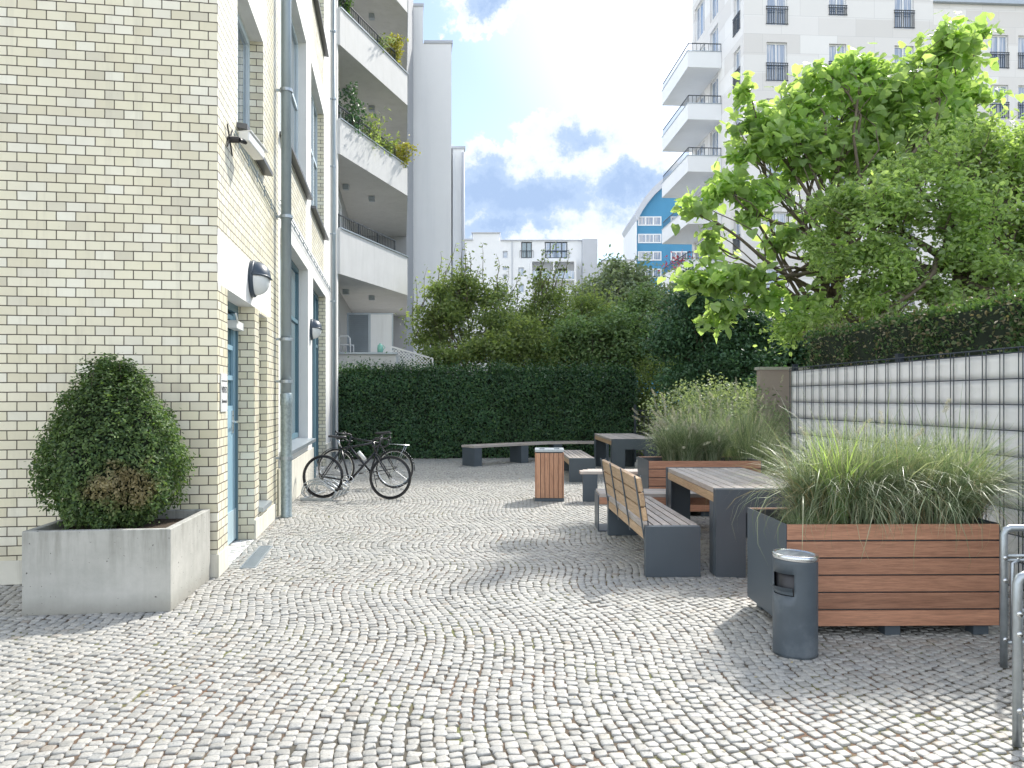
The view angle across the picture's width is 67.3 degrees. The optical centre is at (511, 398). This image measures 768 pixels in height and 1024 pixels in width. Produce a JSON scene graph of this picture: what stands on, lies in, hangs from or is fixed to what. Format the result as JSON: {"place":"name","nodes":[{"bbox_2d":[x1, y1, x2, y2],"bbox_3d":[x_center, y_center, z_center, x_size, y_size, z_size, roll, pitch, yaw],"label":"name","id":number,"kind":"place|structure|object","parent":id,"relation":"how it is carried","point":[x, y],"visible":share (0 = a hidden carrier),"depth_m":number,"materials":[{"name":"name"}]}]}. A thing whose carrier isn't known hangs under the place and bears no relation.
{"place":"outdoors","nodes":[
{"label":"outdoors","id":0,"kind":"place"},
{"bbox_2d":[330,0,423,459],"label":"balcony apartment building","id":1,"kind":"structure","parent":0,"point":[374,230],"depth_m":22.25,"materials":[{"name":"paint"}]},
{"bbox_2d":[338,197,341,226],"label":"window","id":2,"kind":"structure","parent":1,"relation":"in","point":[339,204],"depth_m":22.12,"materials":[{"name":"grey glass"}]},
{"bbox_2d":[339,335,353,351],"bbox_3d":[-4.585,-1.458,21.299,0.344,0.538,0.432,0,0,0],"label":"garden chair","id":3,"kind":"object","parent":1,"relation":"on","point":[350,344],"visible":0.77,"depth_m":21.10,"materials":[{"name":"white plastic"}]},
{"bbox_2d":[340,0,353,17],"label":"balcony plant","id":4,"kind":"object","parent":1,"relation":"on","point":[348,6],"visible":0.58,"depth_m":19.71,"materials":[{"name":"green plant"}]},
{"bbox_2d":[338,81,375,137],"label":"balcony plant","id":5,"kind":"object","parent":1,"relation":"on","point":[355,117],"visible":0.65,"depth_m":20.14,"materials":[{"name":"green plant"}]},
{"bbox_2d":[347,313,369,351],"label":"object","id":6,"kind":"object","parent":1,"relation":"on","point":[358,329],"visible":0.9,"depth_m":21.71,"materials":[{"name":"glass"}]},
{"bbox_2d":[361,107,391,153],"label":"balcony plant","id":7,"kind":"object","parent":1,"relation":"on","point":[372,133],"visible":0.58,"depth_m":21.10,"materials":[{"name":"green plant"}]},
{"bbox_2d":[377,343,384,351],"bbox_3d":[-3.562,-1.365,20.869,0.202,0.250,0.158,0,0,32],"label":"watering can","id":8,"kind":"object","parent":1,"relation":"on","point":[380,348],"visible":1,"depth_m":20.82,"materials":[{"name":"green plastic"}]},
{"bbox_2d":[370,313,392,351],"bbox_3d":[-3.690,-1.795,21.725,0.660,1.210,0.070,0,0,0],"label":"white partition","id":9,"kind":"object","parent":1,"relation":"on","point":[381,328],"visible":0.73,"depth_m":21.70,"materials":[{"name":"metal"}]},
{"bbox_2d":[370,31,395,52],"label":"balcony plant","id":10,"kind":"object","parent":1,"relation":"on","point":[383,44],"visible":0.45,"depth_m":21.59,"materials":[{"name":"green plant"}]},
{"bbox_2d":[375,123,401,156],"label":"balcony plant","id":11,"kind":"object","parent":1,"relation":"on","point":[389,147],"visible":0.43,"depth_m":21.92,"materials":[{"name":"green plant"}]},
{"bbox_2d":[382,33,408,64],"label":"balcony plant","id":12,"kind":"object","parent":1,"relation":"on","point":[395,47],"visible":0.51,"depth_m":22.62,"materials":[{"name":"yellow plant"}]},
{"bbox_2d":[392,134,420,167],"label":"balcony plant","id":13,"kind":"object","parent":1,"relation":"on","point":[400,153],"visible":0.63,"depth_m":22.89,"materials":[{"name":"yellow plant"}]},
{"bbox_2d":[390,346,433,373],"bbox_3d":[-2.775,-0.947,21.305,1.195,1.009,0.045,0,0,0],"label":"trellis","id":14,"kind":"object","parent":1,"relation":"attached to","point":[402,350],"visible":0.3,"depth_m":21.30,"materials":[{"name":"grey metal"}]},
{"bbox_2d":[413,3,464,375],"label":"party wall building","id":15,"kind":"structure","parent":0,"point":[438,194],"depth_m":31.20,"materials":[{"name":"white paint"}]},
{"bbox_2d":[0,457,1023,767],"bbox_3d":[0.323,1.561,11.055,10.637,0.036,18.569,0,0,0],"label":"pavement","id":16,"kind":"structure","parent":0,"point":[484,525],"depth_m":4.51,"materials":[{"name":"stone"}]},
{"bbox_2d":[22,509,209,615],"bbox_3d":[-3.042,1.250,6.038,1.020,0.600,1.020,0,0,-6],"label":"concrete planter","id":17,"kind":"object","parent":16,"relation":"on","point":[163,565],"visible":0.83,"depth_m":5.55,"materials":[{"name":"concrete"}]},
{"bbox_2d":[20,352,199,529],"bbox_3d":[-3.144,0.335,6.094,1.209,1.412,1.142,0,0,28],"label":"box bush","id":18,"kind":"object","parent":17,"relation":"on","point":[110,446],"visible":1,"depth_m":5.81,"materials":[{"name":"green plant"}]},
{"bbox_2d":[240,546,272,568],"bbox_3d":[-2.488,1.549,7.514,0.140,0.018,1.040,0,0,-9],"label":"drain channel","id":19,"kind":"object","parent":16,"relation":"on","point":[256,557],"visible":1,"depth_m":7.45,"materials":[{"name":"metal"}]},
{"bbox_2d":[300,476,349,500],"bbox_3d":[-2.915,1.396,12.072,0.558,0.309,0.900,0,0,6],"label":"bicycle rack","id":20,"kind":"object","parent":16,"relation":"on","point":[307,498],"visible":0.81,"depth_m":11.90,"materials":[{"name":"metal"}]},
{"bbox_2d":[302,435,410,498],"bbox_3d":[-2.401,1.058,11.879,1.750,0.985,0.465,0,-4,8],"label":"bicycle","id":21,"kind":"object","parent":16,"relation":"on","point":[356,474],"visible":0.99,"depth_m":11.86,"materials":[{"name":"metal"}]},
{"bbox_2d":[317,430,414,487],"bbox_3d":[-2.543,1.058,13.357,1.754,0.985,0.465,0,-4,8],"label":"bicycle","id":22,"kind":"object","parent":16,"relation":"on","point":[364,458],"visible":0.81,"depth_m":13.33,"materials":[{"name":"metal"}]},
{"bbox_2d":[9,478,935,751],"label":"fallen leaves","id":23,"kind":"object","parent":16,"relation":"on","point":[565,664],"visible":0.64,"depth_m":4.55,"materials":[{"name":"plant"}]},
{"bbox_2d":[461,441,608,466],"bbox_3d":[0.589,1.315,18.664,3.958,0.470,1.042,0,0,-25],"label":"curved bench","id":24,"kind":"object","parent":16,"relation":"on","point":[471,454],"visible":0.77,"depth_m":18.37,"materials":[{"name":"grey concrete"}]},
{"bbox_2d":[535,448,563,501],"bbox_3d":[0.570,1.160,11.762,0.440,0.780,0.440,0,0,2],"label":"litter bin","id":25,"kind":"object","parent":16,"relation":"on","point":[549,474],"visible":1,"depth_m":11.55,"materials":[{"name":"brown wood"}]},
{"bbox_2d":[564,450,594,481],"bbox_3d":[1.268,1.329,15.356,0.480,0.443,2.300,0,0,-2],"label":"bench","id":26,"kind":"object","parent":16,"relation":"on","point":[575,461],"visible":0.81,"depth_m":14.21,"materials":[{"name":"metal"}]},
{"bbox_2d":[579,469,637,501],"bbox_3d":[1.584,1.323,11.704,1.120,0.455,0.428,0,0,1],"label":"bench","id":27,"kind":"object","parent":16,"relation":"on","point":[590,481],"visible":0.52,"depth_m":11.50,"materials":[{"name":"metal"}]},
{"bbox_2d":[594,433,656,468],"bbox_3d":[2.371,1.179,16.365,0.898,0.749,2.500,0,0,-2],"label":"table","id":28,"kind":"object","parent":16,"relation":"on","point":[624,447],"visible":0.86,"depth_m":15.32,"materials":[{"name":"metal"}]},
{"bbox_2d":[600,458,700,576],"bbox_3d":[1.316,1.113,7.706,0.569,0.874,2.100,0,0,-2],"label":"bench","id":29,"kind":"object","parent":16,"relation":"on","point":[672,541],"visible":1,"depth_m":6.71,"materials":[{"name":"metal"}]},
{"bbox_2d":[595,489,708,531],"bbox_3d":[1.981,1.329,9.153,1.950,0.443,0.502,0,0,2],"label":"bench","id":30,"kind":"object","parent":16,"relation":"on","point":[659,495],"visible":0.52,"depth_m":8.93,"materials":[{"name":"metal"}]},
{"bbox_2d":[634,404,722,461],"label":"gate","id":31,"kind":"structure","parent":16,"relation":"on","point":[635,416],"depth_m":18.59,"materials":[{"name":"metal"}]},
{"bbox_2d":[636,370,756,456],"bbox_3d":[4.031,0.517,15.012,3.176,2.130,2.019,0,0,0],"label":"shrub","id":32,"kind":"object","parent":16,"relation":"on","point":[716,397],"visible":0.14,"depth_m":14.82,"materials":[{"name":"green plant"}]},
{"bbox_2d":[638,456,761,515],"bbox_3d":[2.518,1.183,10.438,1.490,0.733,0.774,0,0,-1],"label":"wooden planter","id":33,"kind":"object","parent":16,"relation":"on","point":[652,472],"visible":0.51,"depth_m":10.05,"materials":[{"name":"wood"}]},
{"bbox_2d":[640,375,790,475],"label":"ornamental grass","id":34,"kind":"object","parent":33,"relation":"in","point":[749,445],"depth_m":10.89,"materials":[{"name":"plant"}]},
{"bbox_2d":[666,467,792,577],"bbox_3d":[2.195,1.171,7.712,0.868,0.767,2.120,0,0,0],"label":"table","id":35,"kind":"object","parent":16,"relation":"on","point":[727,550],"visible":0.72,"depth_m":6.72,"materials":[{"name":"metal"}]},
{"bbox_2d":[724,376,790,477],"bbox_3d":[4.336,0.571,13.210,1.778,2.025,1.585,0,0,0],"label":"shrub","id":36,"kind":"object","parent":16,"relation":"on","point":[742,398],"visible":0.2,"depth_m":12.92,"materials":[{"name":"green plant"}]},
{"bbox_2d":[717,360,804,424],"bbox_3d":[5.513,0.406,15.161,2.965,2.390,1.944,0,0,0],"label":"shrub","id":37,"kind":"object","parent":16,"relation":"on","point":[753,379],"visible":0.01,"depth_m":15.26,"materials":[{"name":"green plant"}]},
{"bbox_2d":[754,367,809,479],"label":"garden wall","id":38,"kind":"structure","parent":16,"relation":"on","point":[771,377],"depth_m":13.00,"materials":[{"name":"concrete"}]},
{"bbox_2d":[769,548,818,659],"bbox_3d":[1.713,1.242,4.677,0.296,0.616,0.280,0,0,0],"label":"ashtray bin","id":39,"kind":"object","parent":16,"relation":"on","point":[795,603],"visible":1,"depth_m":4.57,"materials":[{"name":"metal"}]},
{"bbox_2d":[747,507,999,634],"bbox_3d":[2.475,1.183,5.387,1.410,0.733,0.774,0,0,-1],"label":"wooden planter","id":40,"kind":"object","parent":16,"relation":"on","point":[889,586],"visible":0.78,"depth_m":5.00,"materials":[{"name":"wood"}]},
{"bbox_2d":[768,492,852,526],"bbox_3d":[2.015,0.794,5.289,0.619,0.265,0.768,0,0,0],"label":"fescue","id":41,"kind":"object","parent":40,"relation":"in","point":[793,519],"visible":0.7,"depth_m":5.16,"materials":[{"name":"green plant"}]},
{"bbox_2d":[780,413,913,523],"bbox_3d":[2.320,0.474,5.184,0.918,0.836,1.042,0,0,0],"label":"reed tuft","id":42,"kind":"object","parent":40,"relation":"on","point":[839,490],"visible":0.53,"depth_m":5.14,"materials":[{"name":"green plant"}]},
{"bbox_2d":[703,378,1023,565],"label":"ornamental grass","id":43,"kind":"object","parent":40,"relation":"in","point":[932,488],"depth_m":5.17,"materials":[{"name":"plant"}]},
{"bbox_2d":[789,346,1023,597],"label":"wire fence","id":44,"kind":"object","parent":16,"relation":"on","point":[995,382],"visible":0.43,"depth_m":7.01,"materials":[{"name":"white glass"}]},
{"bbox_2d":[800,283,1023,368],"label":"privet hedge","id":45,"kind":"object","parent":16,"relation":"on","point":[984,325],"visible":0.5,"depth_m":7.65,"materials":[{"name":"green plant"}]},
{"bbox_2d":[1000,524,1023,667],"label":"steel barrier","id":46,"kind":"object","parent":16,"relation":"on","point":[1004,561],"visible":0.98,"depth_m":4.43,"materials":[{"name":"metal"}]},
{"bbox_2d":[1012,571,1023,747],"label":"steel barrier","id":47,"kind":"object","parent":16,"relation":"on","point":[1017,659],"visible":1,"depth_m":3.42,"materials":[{"name":"metal"}]},
{"bbox_2d":[465,232,596,377],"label":"white building","id":48,"kind":"structure","parent":0,"point":[517,256],"depth_m":60.00,"materials":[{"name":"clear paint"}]},
{"bbox_2d":[503,251,507,257],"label":"window","id":49,"kind":"structure","parent":48,"relation":"in","point":[505,253],"depth_m":60.09,"materials":[{"name":"glass"}]},
{"bbox_2d":[518,268,523,275],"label":"window","id":50,"kind":"structure","parent":48,"relation":"in","point":[520,270],"depth_m":60.12,"materials":[{"name":"grey glass"}]},
{"bbox_2d":[518,285,523,291],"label":"window","id":51,"kind":"structure","parent":48,"relation":"in","point":[521,288],"depth_m":60.12,"materials":[{"name":"glass"}]},
{"bbox_2d":[521,242,531,257],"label":"window","id":52,"kind":"structure","parent":48,"relation":"in","point":[524,245],"depth_m":60.12,"materials":[{"name":"grey glass"}]},
{"bbox_2d":[545,242,566,257],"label":"window","id":53,"kind":"structure","parent":48,"relation":"in","point":[547,244],"depth_m":60.12,"materials":[{"name":"glass"}]},
{"bbox_2d":[413,0,691,265],"label":"sky","id":54,"kind":"structure","parent":0,"point":[558,114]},
{"bbox_2d":[597,259,634,278],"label":"white house","id":55,"kind":"structure","parent":0,"point":[605,260],"depth_m":62.00,"materials":[{"name":"white paint"}]},
{"bbox_2d":[622,176,691,411],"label":"blue building","id":56,"kind":"structure","parent":0,"point":[642,233],"depth_m":70.00,"materials":[{"name":"blue paint"}]},
{"bbox_2d":[638,216,660,225],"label":"window","id":57,"kind":"structure","parent":56,"relation":"in","point":[642,220],"depth_m":69.97,"materials":[{"name":"glass"}]},
{"bbox_2d":[638,234,660,242],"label":"window","id":58,"kind":"structure","parent":56,"relation":"in","point":[642,238],"depth_m":69.97,"materials":[{"name":"glass"}]},
{"bbox_2d":[638,251,660,260],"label":"window","id":59,"kind":"structure","parent":56,"relation":"in","point":[656,255],"depth_m":69.97,"materials":[{"name":"white glass"}]},
{"bbox_2d":[639,269,660,277],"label":"window","id":60,"kind":"structure","parent":56,"relation":"in","point":[654,273],"depth_m":69.97,"materials":[{"name":"glass"}]},
{"bbox_2d":[671,251,686,260],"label":"window","id":61,"kind":"structure","parent":56,"relation":"in","point":[679,253],"depth_m":69.97,"materials":[{"name":"white glass"}]},
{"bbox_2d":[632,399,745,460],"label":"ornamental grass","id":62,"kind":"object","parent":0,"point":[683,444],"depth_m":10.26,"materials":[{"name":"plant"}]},
{"bbox_2d":[398,435,1011,507],"bbox_3d":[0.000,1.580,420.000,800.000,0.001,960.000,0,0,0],"label":"ground","id":63,"kind":"structure","parent":0,"point":[638,455],"depth_m":21.02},
{"bbox_2d":[0,0,335,584],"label":"brick building","id":64,"kind":"structure","parent":63,"relation":"on","point":[146,217],"depth_m":6.60,"materials":[{"name":"brick"}]},
{"bbox_2d":[220,373,226,411],"bbox_3d":[-2.571,-0.050,6.864,0.011,0.340,0.250,0,0,-9],"label":"notice sign","id":65,"kind":"object","parent":64,"relation":"attached to","point":[223,392],"visible":1,"depth_m":6.83,"materials":[{"name":"white plastic"}]},
{"bbox_2d":[228,313,243,544],"bbox_3d":[-2.859,0.305,7.725,0.185,2.430,1.280,0,0,-9],"label":"door","id":66,"kind":"structure","parent":64,"relation":"in","point":[234,325],"depth_m":8.17,"materials":[{"name":"blue paint"}]},
{"bbox_2d":[238,13,249,127],"bbox_3d":[-2.975,-3.430,8.228,0.063,1.480,1.510,0,0,-9],"label":"window","id":67,"kind":"structure","parent":64,"relation":"in","point":[243,40],"depth_m":8.76,"materials":[{"name":"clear glass"}]},
{"bbox_2d":[227,124,267,159],"bbox_3d":[-2.505,-2.380,7.254,0.179,0.248,0.637,0,0,12],"label":"security camera","id":68,"kind":"object","parent":64,"relation":"attached to","point":[251,144],"visible":1,"depth_m":7.21,"materials":[{"name":"white plastic"}]},
{"bbox_2d":[248,260,271,297],"bbox_3d":[-2.692,-1.282,8.267,0.214,0.400,0.400,0,0,-9],"label":"wall lamp","id":69,"kind":"object","parent":64,"relation":"attached to","point":[259,277],"visible":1,"depth_m":8.13,"materials":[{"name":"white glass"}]},
{"bbox_2d":[280,0,297,158],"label":"window","id":70,"kind":"structure","parent":64,"relation":"in","point":[294,42],"depth_m":13.13,"materials":[{"name":"grey glass"}]},
{"bbox_2d":[280,244,298,438],"bbox_3d":[-3.586,-0.810,12.085,0.063,3.000,3.500,0,0,-9],"label":"window","id":71,"kind":"structure","parent":64,"relation":"in","point":[294,270],"depth_m":13.43,"materials":[{"name":"teal glass"}]},
{"bbox_2d":[311,91,316,206],"bbox_3d":[-4.132,-4.955,15.689,0.063,2.690,2.750,0,0,-9],"label":"window","id":72,"kind":"structure","parent":64,"relation":"in","point":[313,109],"depth_m":16.16,"materials":[{"name":"grey glass"}]},
{"bbox_2d":[313,290,317,466],"bbox_3d":[-4.211,-0.390,16.081,0.063,3.840,2.850,0,0,-9],"label":"glazed door","id":73,"kind":"structure","parent":64,"relation":"in","point":[315,297],"depth_m":17.35,"materials":[{"name":"teal glass"}]},
{"bbox_2d":[310,319,322,339],"bbox_3d":[-3.639,-1.282,14.323,0.214,0.400,0.400,0,0,-9],"label":"wall lamp","id":74,"kind":"object","parent":64,"relation":"attached to","point":[315,329],"visible":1,"depth_m":14.19,"materials":[{"name":"white glass"}]},
{"bbox_2d":[395,239,529,367],"bbox_3d":[-1.366,-1.554,23.123,4.154,6.335,2.712,0,0,0],"label":"slender tree","id":75,"kind":"object","parent":63,"relation":"on","point":[456,304],"visible":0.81,"depth_m":22.81,"materials":[{"name":"green plant"}]},
{"bbox_2d":[338,352,639,458],"bbox_3d":[-0.607,0.188,20.311,7.911,2.819,1.354,0,0,-5],"label":"clipped hedge","id":76,"kind":"object","parent":63,"relation":"on","point":[422,412],"visible":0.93,"depth_m":19.89,"materials":[{"name":"green plant"}]},
{"bbox_2d":[412,306,575,376],"bbox_3d":[-0.510,-0.514,21.769,4.706,4.242,2.385,0,0,0],"label":"broad shrub tree","id":77,"kind":"object","parent":63,"relation":"on","point":[522,340],"visible":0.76,"depth_m":21.52,"materials":[{"name":"green plant"}]},
{"bbox_2d":[501,242,625,374],"bbox_3d":[1.573,-1.667,24.274,4.806,6.544,3.236,0,0,0],"label":"slender tree","id":78,"kind":"object","parent":63,"relation":"on","point":[549,299],"visible":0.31,"depth_m":24.27,"materials":[{"name":"green plant"}]},
{"bbox_2d":[532,275,680,382],"bbox_3d":[2.796,-1.000,22.147,5.058,5.213,2.852,0,0,0],"label":"broad shrub tree","id":79,"kind":"object","parent":63,"relation":"on","point":[614,335],"visible":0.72,"depth_m":21.74,"materials":[{"name":"green plant"}]},
{"bbox_2d":[564,244,679,365],"bbox_3d":[4.938,-2.370,31.651,7.466,7.964,5.510,0,0,0],"label":"shrub","id":80,"kind":"object","parent":63,"relation":"on","point":[612,272],"visible":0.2,"depth_m":31.35,"materials":[{"name":"green plant"}]},
{"bbox_2d":[620,352,724,455],"bbox_3d":[4.449,0.100,21.454,3.826,3.037,2.230,0,0,0],"label":"shrub","id":81,"kind":"object","parent":63,"relation":"on","point":[644,380],"visible":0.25,"depth_m":21.01,"materials":[{"name":"green plant"}]},
{"bbox_2d":[635,258,795,423],"bbox_3d":[4.670,-0.833,17.895,3.571,4.894,2.734,0,0,0],"label":"dark evergreen","id":82,"kind":"object","parent":63,"relation":"on","point":[699,356],"visible":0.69,"depth_m":17.54,"materials":[{"name":"green plant"}]},
{"bbox_2d":[742,285,924,372],"bbox_3d":[7.417,-0.666,18.710,5.068,4.555,3.713,0,0,0],"label":"background tree","id":83,"kind":"object","parent":63,"relation":"on","point":[798,354],"visible":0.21,"depth_m":18.18,"materials":[{"name":"green plant"}]},
{"bbox_2d":[657,10,1023,343],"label":"catalpa tree","id":84,"kind":"object","parent":63,"relation":"on","point":[871,97],"visible":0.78,"depth_m":12.36,"materials":[{"name":"green plant"}]},
{"bbox_2d":[753,105,1023,364],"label":"leaved tree","id":85,"kind":"object","parent":63,"relation":"on","point":[982,189],"visible":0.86,"depth_m":10.57,"materials":[{"name":"green plant"}]},
{"bbox_2d":[661,0,1023,419],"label":"cream apartment building","id":86,"kind":"structure","parent":0,"point":[768,43],"depth_m":40.22,"materials":[{"name":"paint"}]},
{"bbox_2d":[655,249,697,293],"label":"balcony flowers","id":87,"kind":"object","parent":86,"relation":"on","point":[677,256],"visible":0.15,"depth_m":42.98,"materials":[{"name":"red plant"}]},
{"bbox_2d":[697,0,703,40],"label":"window","id":88,"kind":"structure","parent":86,"relation":"in","point":[700,11],"depth_m":45.52,"materials":[{"name":"glass"}]},
{"bbox_2d":[697,143,703,154],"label":"window","id":89,"kind":"structure","parent":86,"relation":"in","point":[702,149],"depth_m":45.33,"materials":[{"name":"clear glass"}]},
{"bbox_2d":[712,0,717,19],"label":"window","id":90,"kind":"structure","parent":86,"relation":"in","point":[714,2],"depth_m":42.96,"materials":[{"name":"glass"}]},
{"bbox_2d":[712,26,717,50],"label":"window","id":91,"kind":"structure","parent":86,"relation":"in","point":[715,34],"depth_m":42.78,"materials":[{"name":"glass"}]},
{"bbox_2d":[712,77,717,102],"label":"window","id":92,"kind":"structure","parent":86,"relation":"in","point":[715,84],"depth_m":42.78,"materials":[{"name":"clear glass"}]},
{"bbox_2d":[712,130,717,154],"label":"window","id":93,"kind":"structure","parent":86,"relation":"in","point":[715,134],"depth_m":42.78,"materials":[{"name":"clear glass"}]},
{"bbox_2d":[732,0,739,37],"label":"window","id":94,"kind":"structure","parent":86,"relation":"in","point":[737,16],"depth_m":39.17,"materials":[{"name":"glass"}]},
{"bbox_2d":[732,49,739,88],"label":"window","id":95,"kind":"structure","parent":86,"relation":"in","point":[738,52],"depth_m":39.17,"materials":[{"name":"glass"}]},
{"bbox_2d":[732,223,739,254],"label":"window","id":96,"kind":"structure","parent":86,"relation":"in","point":[737,225],"depth_m":39.17,"materials":[{"name":"glass"}]},
{"bbox_2d":[767,157,785,177],"bbox_3d":[13.123,-11.075,38.163,1.125,1.950,0.230,0,0,-3],"label":"window","id":97,"kind":"structure","parent":86,"relation":"in","point":[772,171],"depth_m":38.24,"materials":[{"name":"glass"}]},
{"bbox_2d":[767,212,785,234],"bbox_3d":[13.123,-8.275,38.163,1.125,1.950,0.230,0,0,-3],"label":"window","id":98,"kind":"structure","parent":86,"relation":"in","point":[781,216],"depth_m":38.24,"materials":[{"name":"clear glass"}]},
{"bbox_2d":[767,269,785,300],"bbox_3d":[13.123,-5.475,38.163,1.125,1.950,0.230,0,0,-3],"label":"window","id":99,"kind":"structure","parent":86,"relation":"in","point":[769,270],"depth_m":38.24,"materials":[{"name":"glass"}]},
{"bbox_2d":[766,0,787,24],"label":"window","id":100,"kind":"structure","parent":86,"relation":"in","point":[776,9],"depth_m":38.23,"materials":[{"name":"glass"}]},
{"bbox_2d":[766,43,787,81],"bbox_3d":[13.123,-16.675,38.163,1.125,1.950,0.230,0,0,-3],"label":"window","id":101,"kind":"structure","parent":86,"relation":"in","point":[776,65],"depth_m":38.24,"materials":[{"name":"glass"}]},
{"bbox_2d":[829,45,844,65],"bbox_3d":[16.214,-16.950,38.346,0.953,1.400,0.230,0,0,-3],"label":"window","id":102,"kind":"structure","parent":86,"relation":"in","point":[833,51],"depth_m":38.42,"materials":[{"name":"glass"}]},
{"bbox_2d":[829,0,846,15],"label":"window","id":103,"kind":"structure","parent":86,"relation":"in","point":[836,7],"depth_m":38.41,"materials":[{"name":"glass"}]},
{"bbox_2d":[895,47,911,62],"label":"window","id":104,"kind":"structure","parent":86,"relation":"in","point":[900,52],"depth_m":38.62,"materials":[{"name":"glass"}]},
{"bbox_2d":[894,0,914,28],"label":"window","id":105,"kind":"structure","parent":86,"relation":"in","point":[903,10],"depth_m":38.62,"materials":[{"name":"glass"}]},
{"bbox_2d":[990,36,1009,68],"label":"window","id":106,"kind":"structure","parent":86,"relation":"in","point":[999,43],"depth_m":43.29,"materials":[{"name":"glass"}]},
{"bbox_2d":[990,85,1009,118],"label":"window","id":107,"kind":"structure","parent":86,"relation":"in","point":[999,106],"depth_m":43.29,"materials":[{"name":"clear glass"}]},
{"bbox_2d":[1018,36,1023,68],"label":"window","id":108,"kind":"structure","parent":86,"relation":"in","point":[1020,39],"depth_m":43.38,"materials":[{"name":"glass"}]},
{"bbox_2d":[1018,86,1023,118],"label":"window","id":109,"kind":"structure","parent":86,"relation":"in","point":[1020,88],"depth_m":43.38,"materials":[{"name":"glass"}]}
]}

